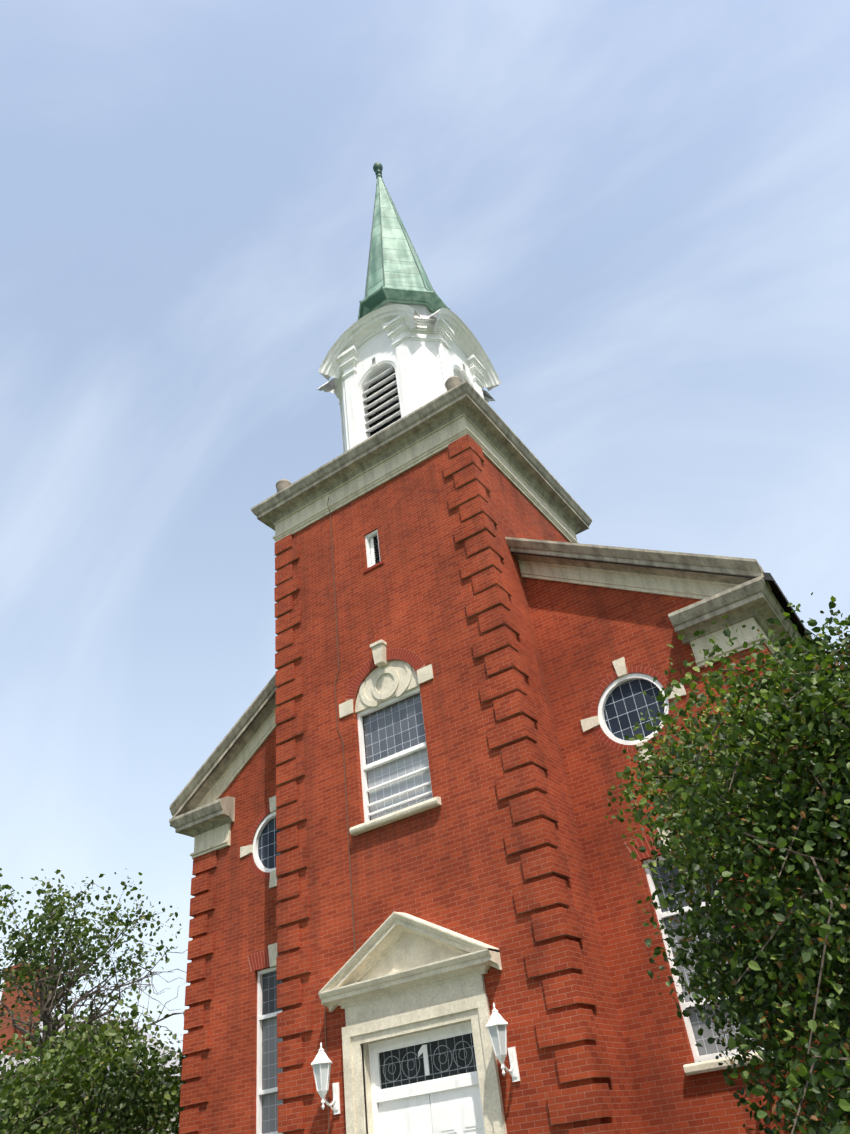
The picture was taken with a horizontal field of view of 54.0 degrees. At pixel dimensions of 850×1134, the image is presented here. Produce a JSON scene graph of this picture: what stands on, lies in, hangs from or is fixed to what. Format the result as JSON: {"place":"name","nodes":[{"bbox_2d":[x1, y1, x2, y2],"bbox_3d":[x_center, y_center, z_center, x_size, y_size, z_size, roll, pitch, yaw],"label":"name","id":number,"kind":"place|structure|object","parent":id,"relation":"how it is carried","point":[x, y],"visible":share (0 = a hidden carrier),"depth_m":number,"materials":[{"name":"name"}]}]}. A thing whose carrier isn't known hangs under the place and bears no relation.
{"place":"outdoors","nodes":[
{"label":"outdoors","id":0,"kind":"place"},
{"bbox_2d":[0,868,186,1095],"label":"tree","id":1,"kind":"object","parent":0,"point":[50,926],"depth_m":30.17,"materials":[{"name":"green plant"}]},
{"bbox_2d":[0,0,849,1051],"label":"sky","id":2,"kind":"structure","parent":0,"point":[637,212],"materials":[{"name":"blue"}]},
{"label":"ground","id":3,"kind":"structure","parent":0,"visible":0},
{"bbox_2d":[0,1010,132,1133],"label":"tree","id":4,"kind":"object","parent":3,"relation":"on","point":[6,1060],"depth_m":21.62,"materials":[{"name":"green plant"}]},
{"bbox_2d":[0,992,179,1133],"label":"tree","id":5,"kind":"object","parent":3,"relation":"on","point":[133,1031],"depth_m":36.79,"materials":[{"name":"green plant"}]},
{"bbox_2d":[0,963,183,1133],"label":"house","id":6,"kind":"structure","parent":3,"relation":"on","point":[10,1031],"depth_m":37.46,"materials":[{"name":"red brick"}]},
{"bbox_2d":[0,985,186,1133],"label":"bush","id":7,"kind":"object","parent":3,"relation":"on","point":[131,1088],"depth_m":15.59,"materials":[{"name":"green plant"}]},
{"bbox_2d":[278,448,644,1133],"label":"tower","id":8,"kind":"structure","parent":3,"relation":"on","point":[450,864],"depth_m":13.52,"materials":[{"name":"brick"}]},
{"bbox_2d":[324,497,355,1133],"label":"cable","id":9,"kind":"object","parent":8,"relation":"attached to","point":[346,805],"visible":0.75,"depth_m":14.16,"materials":[{"name":"metal"}]},
{"bbox_2d":[276,376,462,491],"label":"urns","id":10,"kind":"object","parent":8,"relation":"on","point":[451,382],"visible":0.12,"depth_m":17.51,"materials":[{"name":"stone"}]},
{"bbox_2d":[363,530,383,573],"bbox_3d":[-1.020,-0.316,16.670,0.480,0.938,0.175,-27,-40,24],"label":"slit window","id":11,"kind":"structure","parent":8,"relation":"attached to","point":[372,546],"depth_m":16.73,"materials":[{"name":"white paint"}]},
{"bbox_2d":[345,648,424,711],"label":"brick arch","id":12,"kind":"structure","parent":8,"relation":"attached to","point":[414,660],"depth_m":15.09,"materials":[{"name":"red brick"}]},
{"bbox_2d":[360,662,411,706],"bbox_3d":[-0.700,2.109,14.880,1.160,0.658,0.042,-27,-40,24],"label":"carved ornament","id":13,"kind":"object","parent":8,"relation":"attached to","point":[387,695],"visible":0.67,"depth_m":14.82,"materials":[{"name":"stone"}]},
{"bbox_2d":[339,639,441,835],"bbox_3d":[-0.619,2.768,14.381,2.050,3.290,0.360,-27,-40,24],"label":"stone window trim","id":14,"kind":"structure","parent":8,"relation":"attached to","point":[385,683],"depth_m":14.79,"materials":[{"name":"beige stone"}]},
{"bbox_2d":[357,687,432,822],"bbox_3d":[-0.496,3.204,14.191,1.450,2.070,0.110,-27,-40,24],"label":"tower window frame","id":15,"kind":"object","parent":8,"relation":"in","point":[396,768],"visible":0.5,"depth_m":14.24,"materials":[{"name":"white wood"}]},
{"bbox_2d":[317,304,500,452],"bbox_3d":[-0.211,-3.439,21.422,3.960,5.495,3.960,-27,-40,24],"label":"belfry","id":16,"kind":"object","parent":8,"relation":"on","point":[424,358],"depth_m":21.03,"materials":[{"name":"white paint"}]},
{"bbox_2d":[358,177,448,319],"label":"spire","id":17,"kind":"structure","parent":16,"relation":"on","point":[404,284],"depth_m":24.07,"materials":[{"name":"green metal"}]},
{"bbox_2d":[359,162,449,309],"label":"spire seams","id":18,"kind":"object","parent":17,"relation":"attached to","point":[377,167],"visible":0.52,"depth_m":25.96,"materials":[{"name":"green metal"}]},
{"bbox_2d":[318,912,506,1133],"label":"door surround","id":19,"kind":"object","parent":8,"relation":"attached to","point":[398,974],"visible":1,"depth_m":11.80,"materials":[{"name":"beige stone"}]},
{"bbox_2d":[368,1022,484,1133],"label":"door","id":20,"kind":"structure","parent":19,"relation":"in","point":[426,1082],"depth_m":11.42,"materials":[{"name":"wood"}]},
{"bbox_2d":[311,1002,519,1114],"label":"wall lanterns","id":21,"kind":"object","parent":8,"relation":"attached to","point":[496,1027],"visible":1,"depth_m":10.76,"materials":[{"name":"white paint"}]},
{"bbox_2d":[251,380,591,542],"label":"tower cornice","id":22,"kind":"structure","parent":8,"relation":"attached to","point":[438,424],"depth_m":17.75,"materials":[{"name":"beige stone"}]},
{"bbox_2d":[184,577,849,1133],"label":"brick wall","id":23,"kind":"structure","parent":3,"relation":"on","point":[586,635],"depth_m":13.75,"materials":[{"name":"brick"}]},
{"bbox_2d":[248,666,675,878],"bbox_3d":[0.169,3.832,14.896,9.130,1.430,0.024,-27,-40,24],"label":"brick window surround","id":24,"kind":"object","parent":23,"relation":"attached to","point":[599,731],"visible":0.62,"depth_m":13.61,"materials":[{"name":"red brick"}]},
{"bbox_2d":[240,657,686,887],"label":"round windows","id":25,"kind":"structure","parent":23,"relation":"attached to","point":[625,701],"depth_m":13.58,"materials":[{"name":"white paint"}]},
{"bbox_2d":[247,819,709,971],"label":"brick window lintels","id":26,"kind":"structure","parent":23,"relation":"attached to","point":[258,960],"depth_m":12.37,"materials":[{"name":"red brick"}]},
{"bbox_2d":[169,537,817,858],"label":"gable cornice","id":27,"kind":"structure","parent":23,"relation":"attached to","point":[205,818],"depth_m":14.37,"materials":[{"name":"beige stone"}]},
{"bbox_2d":[179,434,825,1133],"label":"quoins","id":28,"kind":"object","parent":23,"relation":"attached to","point":[579,1102],"visible":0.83,"depth_m":13.28,"materials":[{"name":"brick"}]},
{"bbox_2d":[170,552,838,826],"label":"roof","id":29,"kind":"structure","parent":23,"relation":"on","point":[783,601],"depth_m":13.86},
{"bbox_2d":[256,828,773,1133],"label":"side windows","id":30,"kind":"structure","parent":23,"relation":"in","point":[268,1102],"depth_m":12.04,"materials":[{"name":"white glass"}]},
{"bbox_2d":[605,592,849,1133],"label":"tree","id":31,"kind":"object","parent":3,"relation":"on","point":[730,839],"depth_m":6.78,"materials":[{"name":"green plant"}]}
]}

